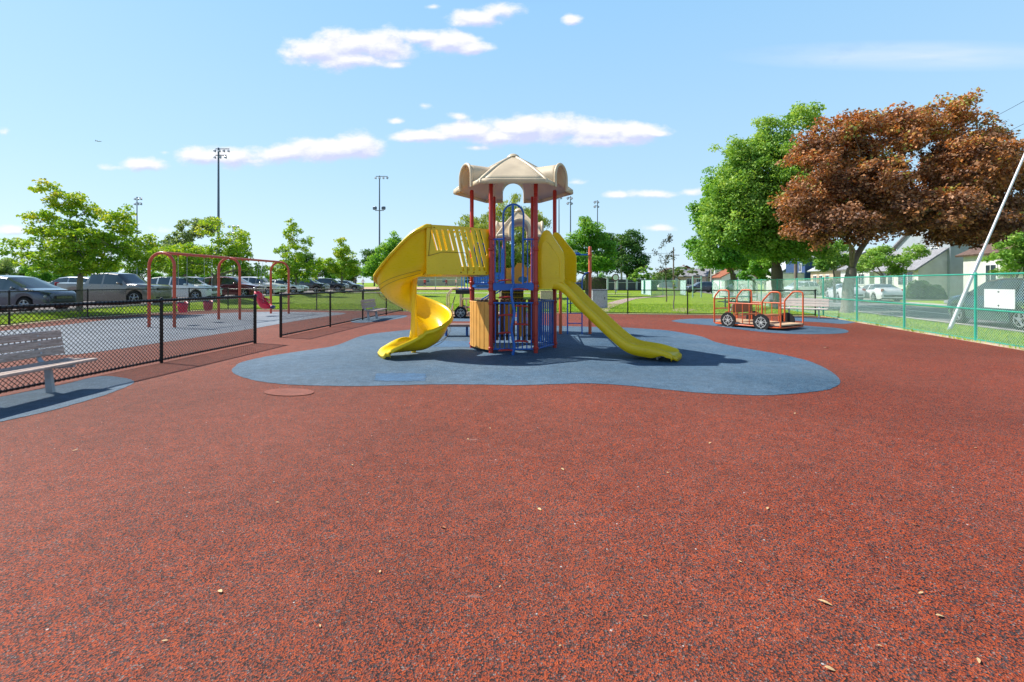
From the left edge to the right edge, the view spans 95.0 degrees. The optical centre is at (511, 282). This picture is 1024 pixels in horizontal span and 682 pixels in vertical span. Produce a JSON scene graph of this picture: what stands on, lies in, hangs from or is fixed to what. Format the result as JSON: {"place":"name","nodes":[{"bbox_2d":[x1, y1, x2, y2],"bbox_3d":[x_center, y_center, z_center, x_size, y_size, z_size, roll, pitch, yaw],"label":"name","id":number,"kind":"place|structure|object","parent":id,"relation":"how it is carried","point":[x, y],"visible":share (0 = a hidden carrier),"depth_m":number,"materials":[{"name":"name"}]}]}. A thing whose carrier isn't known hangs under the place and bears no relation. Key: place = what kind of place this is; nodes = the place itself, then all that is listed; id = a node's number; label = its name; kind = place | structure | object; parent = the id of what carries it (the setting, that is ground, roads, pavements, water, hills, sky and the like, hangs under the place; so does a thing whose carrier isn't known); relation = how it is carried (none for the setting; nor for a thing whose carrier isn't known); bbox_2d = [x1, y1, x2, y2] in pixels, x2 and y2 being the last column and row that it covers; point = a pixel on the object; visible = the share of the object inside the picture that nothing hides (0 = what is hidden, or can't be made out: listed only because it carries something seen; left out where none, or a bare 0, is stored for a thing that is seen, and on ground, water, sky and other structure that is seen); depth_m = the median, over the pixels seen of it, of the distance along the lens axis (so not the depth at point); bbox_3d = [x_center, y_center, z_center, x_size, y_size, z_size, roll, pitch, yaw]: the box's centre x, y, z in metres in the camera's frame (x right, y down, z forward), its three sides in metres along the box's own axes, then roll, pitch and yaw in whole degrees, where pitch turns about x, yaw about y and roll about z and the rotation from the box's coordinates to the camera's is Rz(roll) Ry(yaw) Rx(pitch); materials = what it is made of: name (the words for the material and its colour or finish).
{"place":"outdoors","nodes":[
{"label":"outdoors","id":0,"kind":"place"},
{"bbox_2d":[0,290,345,312],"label":"parking lot","id":1,"kind":"structure","parent":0,"point":[116,304],"depth_m":27.43,"materials":[{"name":"grey asphalt"}]},
{"bbox_2d":[0,275,75,310],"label":"parked car","id":2,"kind":"object","parent":1,"relation":"on","point":[16,283],"visible":0.56,"depth_m":22.04,"materials":[{"name":"paint"}]},
{"bbox_2d":[50,276,88,284],"bbox_3d":[-32.229,0.392,34.500,4.798,1.705,2.260,0,0,0],"label":"parked car","id":3,"kind":"object","parent":1,"relation":"on","point":[68,279],"visible":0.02,"depth_m":33.72,"materials":[{"name":"paint"}]},
{"bbox_2d":[54,273,172,303],"bbox_3d":[-24.296,0.346,28.800,5.848,1.935,2.360,0,0,0],"label":"pickup truck","id":4,"kind":"object","parent":1,"relation":"on","point":[115,281],"visible":0.61,"depth_m":27.86,"materials":[{"name":"paint"}]},
{"bbox_2d":[151,276,222,298],"bbox_3d":[-23.921,0.396,34.200,4.798,1.705,2.260,0,0,0],"label":"parked car","id":5,"kind":"object","parent":1,"relation":"on","point":[187,282],"visible":0.4,"depth_m":33.38,"materials":[{"name":"paint"}]},
{"bbox_2d":[213,148,229,251],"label":"light pole","id":6,"kind":"object","parent":1,"relation":"on","point":[218,187],"visible":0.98,"depth_m":65.90,"materials":[{"name":"metal"}]},
{"bbox_2d":[202,276,265,295],"bbox_3d":[-23.021,0.319,38.600,4.798,1.746,2.260,0,0,0],"label":"parked car","id":7,"kind":"object","parent":1,"relation":"on","point":[230,282],"visible":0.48,"depth_m":37.75,"materials":[{"name":"paint"}]},
{"bbox_2d":[241,277,286,294],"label":"parked car","id":8,"kind":"object","parent":1,"relation":"on","point":[276,286],"visible":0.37,"depth_m":42.42,"materials":[{"name":"paint"}]},
{"bbox_2d":[264,279,308,293],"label":"parked car","id":9,"kind":"object","parent":1,"relation":"on","point":[292,284],"visible":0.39,"depth_m":47.45,"materials":[{"name":"paint"}]},
{"bbox_2d":[290,278,329,292],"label":"parked car","id":10,"kind":"object","parent":1,"relation":"on","point":[313,284],"visible":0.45,"depth_m":52.92,"materials":[{"name":"paint"}]},
{"bbox_2d":[315,278,348,290],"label":"parked car","id":11,"kind":"object","parent":1,"relation":"on","point":[334,284],"visible":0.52,"depth_m":59.17,"materials":[{"name":"paint"}]},
{"bbox_2d":[333,280,363,290],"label":"parked car","id":12,"kind":"object","parent":1,"relation":"on","point":[352,285],"visible":0.42,"depth_m":65.71,"materials":[{"name":"paint"}]},
{"bbox_2d":[417,277,463,285],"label":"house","id":13,"kind":"structure","parent":0,"point":[438,282],"depth_m":140.00,"materials":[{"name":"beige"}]},
{"bbox_2d":[364,287,524,290],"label":"infield","id":14,"kind":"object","parent":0,"point":[422,287],"visible":0.19,"depth_m":90.99,"materials":[{"name":"beige soil"}]},
{"bbox_2d":[373,176,388,244],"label":"light pole","id":15,"kind":"object","parent":14,"relation":"on","point":[383,208],"visible":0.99,"depth_m":80.88,"materials":[{"name":"metal"}]},
{"bbox_2d":[0,283,1023,345],"bbox_3d":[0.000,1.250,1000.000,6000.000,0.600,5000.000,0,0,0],"label":"ground","id":16,"kind":"structure","parent":0,"point":[637,293],"depth_m":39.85,"materials":[{"name":"green plant"}]},
{"bbox_2d":[0,258,24,274],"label":"tree","id":17,"kind":"object","parent":16,"relation":"on","point":[5,269],"visible":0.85,"depth_m":142.93,"materials":[{"name":"green plant"}]},
{"bbox_2d":[18,265,53,282],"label":"tree","id":18,"kind":"object","parent":16,"relation":"on","point":[45,277],"visible":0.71,"depth_m":134.38,"materials":[{"name":"green plant"}]},
{"bbox_2d":[29,260,72,280],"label":"tree","id":19,"kind":"object","parent":16,"relation":"on","point":[56,276],"visible":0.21,"depth_m":125.06,"materials":[{"name":"green plant"}]},
{"bbox_2d":[0,178,162,311],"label":"maple tree","id":20,"kind":"object","parent":16,"relation":"on","point":[72,252],"visible":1,"depth_m":22.22,"materials":[{"name":"green plant"}]},
{"bbox_2d":[134,197,141,274],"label":"light pole","id":21,"kind":"object","parent":16,"relation":"on","point":[137,203],"visible":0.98,"depth_m":100.94,"materials":[{"name":"metal"}]},
{"bbox_2d":[124,264,155,278],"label":"tree","id":22,"kind":"object","parent":16,"relation":"on","point":[133,271],"visible":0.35,"depth_m":144.19,"materials":[{"name":"green plant"}]},
{"bbox_2d":[139,216,217,276],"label":"tree","id":23,"kind":"object","parent":16,"relation":"on","point":[189,236],"visible":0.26,"depth_m":60.47,"materials":[{"name":"green plant"}]},
{"bbox_2d":[0,288,379,314],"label":"grass","id":24,"kind":"structure","parent":16,"relation":"on","point":[60,310],"depth_m":25.04,"materials":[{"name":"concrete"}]},
{"bbox_2d":[145,216,270,285],"bbox_3d":[-23.013,-1.852,35.783,8.702,6.425,4.789,0,0,-24],"label":"maple tree","id":25,"kind":"object","parent":16,"relation":"on","point":[185,262],"visible":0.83,"depth_m":35.26,"materials":[{"name":"green plant"}]},
{"bbox_2d":[224,262,253,276],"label":"tree","id":26,"kind":"object","parent":16,"relation":"on","point":[245,273],"visible":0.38,"depth_m":143.07,"materials":[{"name":"green plant"}]},
{"bbox_2d":[266,218,324,287],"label":"maple tree","id":27,"kind":"object","parent":16,"relation":"on","point":[309,267],"visible":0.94,"depth_m":47.86,"materials":[{"name":"green plant"}]},
{"bbox_2d":[294,252,332,277],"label":"tree","id":28,"kind":"object","parent":16,"relation":"on","point":[309,256],"visible":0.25,"depth_m":131.89,"materials":[{"name":"green plant"}]},
{"bbox_2d":[314,237,359,282],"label":"maple tree","id":29,"kind":"object","parent":16,"relation":"on","point":[347,268],"visible":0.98,"depth_m":61.63,"materials":[{"name":"green plant"}]},
{"bbox_2d":[359,248,378,285],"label":"tree","id":30,"kind":"object","parent":16,"relation":"on","point":[367,252],"visible":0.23,"depth_m":122.56,"materials":[{"name":"green plant"}]},
{"bbox_2d":[358,231,401,277],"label":"tree","id":31,"kind":"object","parent":16,"relation":"on","point":[370,267],"visible":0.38,"depth_m":49.18,"materials":[{"name":"green plant"}]},
{"bbox_2d":[1,309,814,326],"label":"concrete edging","id":32,"kind":"object","parent":16,"relation":"on","point":[399,311],"visible":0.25,"depth_m":22.71,"materials":[{"name":"grey concrete"}]},
{"bbox_2d":[0,288,227,324],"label":"chain link fence","id":33,"kind":"object","parent":32,"relation":"on","point":[87,297],"visible":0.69,"depth_m":20.31,"materials":[{"name":"black metal"}]},
{"bbox_2d":[227,288,815,315],"bbox_3d":[-1.200,0.938,24.475,31.057,1.265,0.074,0,0,10],"label":"chain link fence","id":34,"kind":"object","parent":32,"relation":"on","point":[316,289],"visible":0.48,"depth_m":23.26,"materials":[{"name":"black metal"}]},
{"bbox_2d":[454,193,551,282],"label":"willow tree","id":35,"kind":"object","parent":16,"relation":"on","point":[484,224],"visible":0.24,"depth_m":44.85,"materials":[{"name":"green plant"}]},
{"bbox_2d":[0,310,1023,681],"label":"playground surface","id":36,"kind":"object","parent":16,"relation":"on","point":[148,510],"visible":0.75,"depth_m":3.00,"materials":[{"name":"red rubber"}]},
{"bbox_2d":[0,376,133,421],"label":"blue safety surface","id":37,"kind":"object","parent":36,"relation":"on","point":[22,404],"visible":0.99,"depth_m":6.33,"materials":[{"name":"rubber"}]},
{"bbox_2d":[0,330,97,392],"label":"park bench","id":38,"kind":"object","parent":37,"relation":"on","point":[47,367],"visible":0.99,"depth_m":6.45,"materials":[{"name":"grey metal"}]},
{"bbox_2d":[0,294,256,393],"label":"chain link fence","id":39,"kind":"object","parent":36,"relation":"on","point":[160,323],"visible":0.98,"depth_m":8.49,"materials":[{"name":"black metal"}]},
{"bbox_2d":[0,312,343,354],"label":"blue safety surface","id":40,"kind":"object","parent":36,"relation":"on","point":[264,319],"visible":0.48,"depth_m":15.40,"materials":[{"name":"rubber"}]},
{"bbox_2d":[147,251,289,326],"bbox_3d":[-11.800,0.233,19.750,1.020,2.635,7.317,0,0,4],"label":"swing set","id":41,"kind":"object","parent":40,"relation":"on","point":[170,256],"visible":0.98,"depth_m":19.22,"materials":[{"name":"red paint"}]},
{"bbox_2d":[176,257,188,312],"bbox_3d":[-11.986,0.064,17.086,0.366,2.051,0.394,0,0,36],"label":"bucket swing","id":42,"kind":"object","parent":41,"relation":"hanging from","point":[180,306],"visible":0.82,"depth_m":16.95,"materials":[{"name":"red plastic"}]},
{"bbox_2d":[254,262,275,308],"bbox_3d":[-11.466,0.143,21.760,0.920,2.188,0.626,0,0,4],"label":"adaptive swing","id":43,"kind":"object","parent":41,"relation":"hanging from","point":[262,302],"visible":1,"depth_m":21.69,"materials":[{"name":"red plastic"}]},
{"bbox_2d":[264,388,313,395],"bbox_3d":[-3.125,1.529,6.582,0.730,0.001,0.452,0,0,0],"label":"red round patch","id":44,"kind":"object","parent":36,"relation":"on","point":[288,391],"visible":1,"depth_m":6.60,"materials":[{"name":"rubber"}]},
{"bbox_2d":[279,289,402,337],"bbox_3d":[-6.183,0.927,19.219,0.119,1.285,12.147,0,0,3],"label":"chain link fence","id":45,"kind":"object","parent":36,"relation":"on","point":[319,309],"visible":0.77,"depth_m":16.16,"materials":[{"name":"black metal"}]},
{"bbox_2d":[351,315,406,322],"bbox_3d":[-5.743,1.533,20.111,1.932,0.001,4.225,0,0,0],"label":"blue safety surface","id":46,"kind":"object","parent":36,"relation":"on","point":[382,318],"visible":0.83,"depth_m":20.13,"materials":[{"name":"rubber"}]},
{"bbox_2d":[360,299,386,320],"bbox_3d":[-5.744,1.119,19.550,0.617,0.863,1.830,0,0,0],"label":"park bench","id":47,"kind":"object","parent":46,"relation":"on","point":[369,303],"visible":1,"depth_m":19.40,"materials":[{"name":"grey wood"}]},
{"bbox_2d":[446,288,501,317],"bbox_3d":[-1.692,0.891,21.133,2.476,1.315,1.720,0,0,-4],"label":"play bus","id":48,"kind":"object","parent":36,"relation":"on","point":[461,310],"visible":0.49,"depth_m":20.37,"materials":[{"name":"beige paint"}]},
{"bbox_2d":[232,325,839,394],"bbox_3d":[0.301,1.533,11.786,11.061,0.001,10.781,0,0,0],"label":"blue safety surface","id":49,"kind":"object","parent":36,"relation":"on","point":[701,365],"visible":0.83,"depth_m":8.59,"materials":[{"name":"rubber"}]},
{"bbox_2d":[374,373,426,380],"bbox_3d":[-1.823,1.529,7.635,0.937,0.001,0.685,0,0,0],"label":"bright blue patch","id":50,"kind":"object","parent":49,"relation":"on","point":[399,377],"visible":1,"depth_m":7.58,"materials":[{"name":"rubber"}]},
{"bbox_2d":[431,341,469,346],"bbox_3d":[-1.662,1.529,11.770,1.625,0.001,1.228,0,0,0],"label":"bright blue patch","id":51,"kind":"object","parent":49,"relation":"on","point":[454,344],"visible":0.6,"depth_m":11.62,"materials":[{"name":"rubber"}]},
{"bbox_2d":[445,323,469,335],"bbox_3d":[-1.350,1.367,13.550,1.500,0.365,0.420,0,0,0],"label":"bench","id":52,"kind":"object","parent":49,"relation":"on","point":[466,325],"visible":0.27,"depth_m":13.35,"materials":[{"name":"blue paint"}]},
{"bbox_2d":[373,154,681,361],"bbox_3d":[0.209,-0.735,12.227,6.466,4.610,6.546,0,0,0],"label":"play structure","id":53,"kind":"object","parent":49,"relation":"on","point":[411,258],"visible":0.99,"depth_m":10.24,"materials":[{"name":"red paint"}]},
{"bbox_2d":[672,319,848,333],"bbox_3d":[8.722,1.533,17.092,3.560,0.001,6.267,0,0,-22],"label":"blue safety surface","id":54,"kind":"object","parent":36,"relation":"on","point":[811,330],"visible":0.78,"depth_m":15.73,"materials":[{"name":"rubber"}]},
{"bbox_2d":[714,289,803,329],"bbox_3d":[8.541,0.891,16.356,1.720,1.315,2.476,0,0,-33],"label":"play bus","id":55,"kind":"object","parent":54,"relation":"on","point":[758,320],"visible":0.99,"depth_m":16.23,"materials":[{"name":"orange paint"}]},
{"bbox_2d":[794,317,853,323],"bbox_3d":[12.639,1.533,19.380,2.589,0.001,3.167,0,0,44],"label":"blue safety surface","id":56,"kind":"object","parent":36,"relation":"on","point":[823,320],"visible":0.78,"depth_m":19.07,"materials":[{"name":"rubber"}]},
{"bbox_2d":[779,298,828,317],"bbox_3d":[12.766,1.119,20.568,1.830,0.863,0.617,0,0,41],"label":"park bench","id":57,"kind":"object","parent":56,"relation":"on","point":[813,302],"visible":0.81,"depth_m":20.57,"materials":[{"name":"grey wood"}]},
{"bbox_2d":[540,291,552,308],"bbox_3d":[2.043,1.010,27.747,0.785,1.080,0.405,0,0,0],"label":"utility cabinet","id":58,"kind":"object","parent":16,"relation":"on","point":[547,294],"visible":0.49,"depth_m":27.56,"materials":[{"name":"plastic"}]},
{"bbox_2d":[565,216,619,294],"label":"tree","id":59,"kind":"object","parent":16,"relation":"on","point":[602,260],"visible":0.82,"depth_m":53.01,"materials":[{"name":"green plant"}]},
{"bbox_2d":[577,274,611,288],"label":"hedge","id":60,"kind":"object","parent":16,"relation":"on","point":[599,282],"visible":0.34,"depth_m":99.17,"materials":[{"name":"green plant"}]},
{"bbox_2d":[592,229,650,277],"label":"tree","id":61,"kind":"object","parent":16,"relation":"on","point":[629,262],"visible":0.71,"depth_m":95.19,"materials":[{"name":"green plant"}]},
{"bbox_2d":[607,278,646,289],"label":"dugout","id":62,"kind":"object","parent":16,"relation":"on","point":[624,284],"visible":0.61,"depth_m":92.12,"materials":[{"name":"green metal"}]},
{"bbox_2d":[627,265,655,282],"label":"tree","id":63,"kind":"object","parent":16,"relation":"on","point":[646,275],"visible":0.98,"depth_m":65.54,"materials":[{"name":"green plant"}]},
{"bbox_2d":[641,280,685,295],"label":"chain link fence","id":64,"kind":"object","parent":16,"relation":"on","point":[682,284],"visible":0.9,"depth_m":56.00,"materials":[{"name":"green metal"}]},
{"bbox_2d":[652,234,676,301],"bbox_3d":[12.620,-1.212,38.669,1.887,5.740,1.418,0,0,-29],"label":"sapling","id":65,"kind":"object","parent":16,"relation":"on","point":[670,236],"visible":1,"depth_m":38.56,"materials":[{"name":"green plant"}]},
{"bbox_2d":[655,268,677,286],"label":"house","id":66,"kind":"structure","parent":16,"relation":"on","point":[676,283],"depth_m":164.62,"materials":[{"name":"white"}]},
{"bbox_2d":[656,261,704,285],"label":"tree","id":67,"kind":"object","parent":16,"relation":"on","point":[678,273],"visible":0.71,"depth_m":104.25,"materials":[{"name":"green plant"}]},
{"bbox_2d":[676,269,709,287],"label":"house","id":68,"kind":"structure","parent":16,"relation":"on","point":[705,275],"depth_m":105.74,"materials":[{"name":"beige"}]},
{"bbox_2d":[682,166,760,300],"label":"tree","id":69,"kind":"object","parent":16,"relation":"on","point":[731,261],"visible":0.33,"depth_m":40.69,"materials":[{"name":"green plant"}]},
{"bbox_2d":[708,267,756,289],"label":"house","id":70,"kind":"structure","parent":16,"relation":"on","point":[724,274],"depth_m":97.89,"materials":[{"name":"white"}]},
{"bbox_2d":[736,259,771,301],"bbox_3d":[17.092,-0.060,32.692,2.596,3.430,1.941,0,0,0],"label":"sapling","id":71,"kind":"object","parent":16,"relation":"on","point":[760,268],"visible":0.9,"depth_m":32.67,"materials":[{"name":"green plant"}]},
{"bbox_2d":[712,278,821,314],"bbox_3d":[17.418,0.662,34.821,0.085,1.815,27.158,0,0,13],"label":"chain link fence","id":72,"kind":"object","parent":16,"relation":"on","point":[797,280],"visible":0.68,"depth_m":30.29,"materials":[{"name":"green metal"}]},
{"bbox_2d":[687,100,848,306],"bbox_3d":[17.744,-4.858,29.856,12.575,13.029,6.722,0,0,-10],"label":"tree","id":73,"kind":"object","parent":16,"relation":"on","point":[748,185],"visible":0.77,"depth_m":29.06,"materials":[{"name":"green plant"}]},
{"bbox_2d":[784,281,820,295],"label":"parked car","id":74,"kind":"object","parent":16,"relation":"on","point":[816,285],"visible":0.42,"depth_m":56.18,"materials":[{"name":"paint"}]},
{"bbox_2d":[812,246,848,301],"bbox_3d":[25.331,-0.902,37.292,3.713,5.106,2.623,0,0,0],"label":"tree","id":75,"kind":"object","parent":16,"relation":"on","point":[823,266],"visible":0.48,"depth_m":36.76,"materials":[{"name":"green plant"}]},
{"bbox_2d":[818,278,842,294],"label":"hedge","id":76,"kind":"object","parent":16,"relation":"on","point":[828,284],"visible":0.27,"depth_m":57.55,"materials":[{"name":"green plant"}]},
{"bbox_2d":[856,243,931,283],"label":"tree","id":77,"kind":"object","parent":16,"relation":"on","point":[877,258],"visible":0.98,"depth_m":42.66,"materials":[{"name":"green plant"}]},
{"bbox_2d":[767,86,1023,312],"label":"copper maple","id":78,"kind":"object","parent":16,"relation":"on","point":[957,198],"visible":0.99,"depth_m":22.62,"materials":[{"name":"brown plant"}]},
{"bbox_2d":[906,279,931,298],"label":"bush","id":79,"kind":"object","parent":16,"relation":"on","point":[919,289],"visible":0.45,"depth_m":43.01,"materials":[{"name":"green plant"}]},
{"bbox_2d":[820,316,1023,350],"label":"concrete edging","id":80,"kind":"object","parent":16,"relation":"on","point":[989,343],"depth_m":13.64,"materials":[{"name":"beige concrete"}]},
{"bbox_2d":[820,315,1023,349],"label":"weeds","id":81,"kind":"object","parent":80,"relation":"on","point":[949,336],"visible":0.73,"depth_m":14.13,"materials":[{"name":"green plant"}]},
{"bbox_2d":[822,272,1023,347],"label":"chain link fence","id":82,"kind":"object","parent":16,"relation":"on","point":[975,309],"visible":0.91,"depth_m":13.94,"materials":[{"name":"green metal"}]},
{"bbox_2d":[984,289,1014,308],"bbox_3d":[12.023,0.395,11.603,0.036,0.470,0.970,0,0,13],"label":"fence sign","id":83,"kind":"object","parent":82,"relation":"attached to","point":[1012,297],"visible":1,"depth_m":11.58,"materials":[{"name":"white paint"}]},
{"bbox_2d":[923,284,948,298],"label":"bush","id":84,"kind":"object","parent":16,"relation":"on","point":[935,292],"visible":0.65,"depth_m":41.96,"materials":[{"name":"green plant"}]},
{"bbox_2d":[955,233,1023,291],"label":"house","id":85,"kind":"structure","parent":16,"relation":"on","point":[970,256],"depth_m":38.42,"materials":[{"name":"white"}]},
{"bbox_2d":[985,263,997,281],"bbox_3d":[37.906,-0.750,37.145,0.125,1.520,1.220,0,0,13],"label":"window","id":86,"kind":"structure","parent":85,"relation":"in","point":[988,267],"depth_m":37.13,"materials":[{"name":"white paint"}]},
{"bbox_2d":[981,228,1023,278],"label":"tree","id":87,"kind":"object","parent":16,"relation":"on","point":[1009,262],"visible":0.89,"depth_m":33.60,"materials":[{"name":"green plant"}]},
{"bbox_2d":[0,0,1023,282],"label":"sky","id":88,"kind":"structure","parent":0,"point":[311,102],"materials":[{"name":"blue"}]},
{"bbox_2d":[605,296,662,311],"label":"dirt path","id":89,"kind":"structure","parent":0,"point":[620,301],"depth_m":40.47,"materials":[{"name":"beige soil"}]},
{"bbox_2d":[592,289,607,307],"bbox_3d":[5.304,0.975,28.448,0.954,1.150,0.405,0,0,0],"label":"utility cabinet","id":90,"kind":"object","parent":89,"relation":"on","point":[599,298],"visible":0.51,"depth_m":28.26,"materials":[{"name":"metal"}]},
{"bbox_2d":[766,251,848,291],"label":"house","id":91,"kind":"structure","parent":0,"point":[803,274],"depth_m":75.82,"materials":[{"name":"blue"}]},
{"bbox_2d":[807,250,869,282],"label":"house","id":92,"kind":"structure","parent":0,"point":[816,273],"depth_m":67.82,"materials":[{"name":"beige"}]},
{"bbox_2d":[660,287,1021,331],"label":"road","id":93,"kind":"structure","parent":0,"point":[876,308],"depth_m":25.12,"materials":[{"name":"grey asphalt"}]},
{"bbox_2d":[686,282,718,292],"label":"parked car","id":94,"kind":"object","parent":93,"relation":"on","point":[705,286],"visible":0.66,"depth_m":71.10,"materials":[{"name":"paint"}]},
{"bbox_2d":[794,258,797,297],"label":"utility pole","id":95,"kind":"object","parent":93,"relation":"on","point":[795,271],"depth_m":44.90,"materials":[{"name":"brown wood"}]},
{"bbox_2d":[825,284,864,300],"bbox_3d":[29.173,0.808,41.233,2.180,1.455,4.848,0,0,19],"label":"parked car","id":96,"kind":"object","parent":93,"relation":"on","point":[840,293],"visible":0.42,"depth_m":39.94,"materials":[{"name":"paint"}]},
{"bbox_2d":[677,289,1022,331],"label":"kerb","id":97,"kind":"structure","parent":93,"relation":"on","point":[912,317],"depth_m":19.04,"materials":[{"name":"concrete"}]},
{"bbox_2d":[855,284,902,300],"bbox_3d":[30.466,0.808,39.167,2.180,1.455,4.848,0,0,13],"label":"parked car","id":98,"kind":"object","parent":93,"relation":"on","point":[871,295],"visible":0.58,"depth_m":37.47,"materials":[{"name":"paint"}]},
{"bbox_2d":[944,278,1023,330],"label":"parked car","id":99,"kind":"object","parent":93,"relation":"on","point":[1012,285],"visible":0.54,"depth_m":16.07,"materials":[{"name":"paint"}]},
{"bbox_2d":[747,291,946,305],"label":"sidewalk","id":100,"kind":"structure","parent":0,"point":[880,300],"depth_m":37.56,"materials":[{"name":"concrete"}]},
{"bbox_2d":[836,249,896,287],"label":"house","id":101,"kind":"structure","parent":0,"point":[843,270],"depth_m":57.15,"materials":[{"name":"white"}]},
{"bbox_2d":[869,218,1016,297],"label":"house","id":102,"kind":"structure","parent":0,"point":[941,260],"depth_m":45.67,"materials":[{"name":"grey"}]},
{"bbox_3d":[19.300,-4.550,15.466,2.400,12.200,0.392,0,0,0],"label":"utility pole","id":103,"kind":"object","parent":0,"visible":0},
{"bbox_2d":[947,154,1023,329],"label":"guy guard","id":104,"kind":"object","parent":103,"relation":"attached to","point":[977,262],"visible":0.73,"depth_m":15.47,"materials":[{"name":"white plastic"}]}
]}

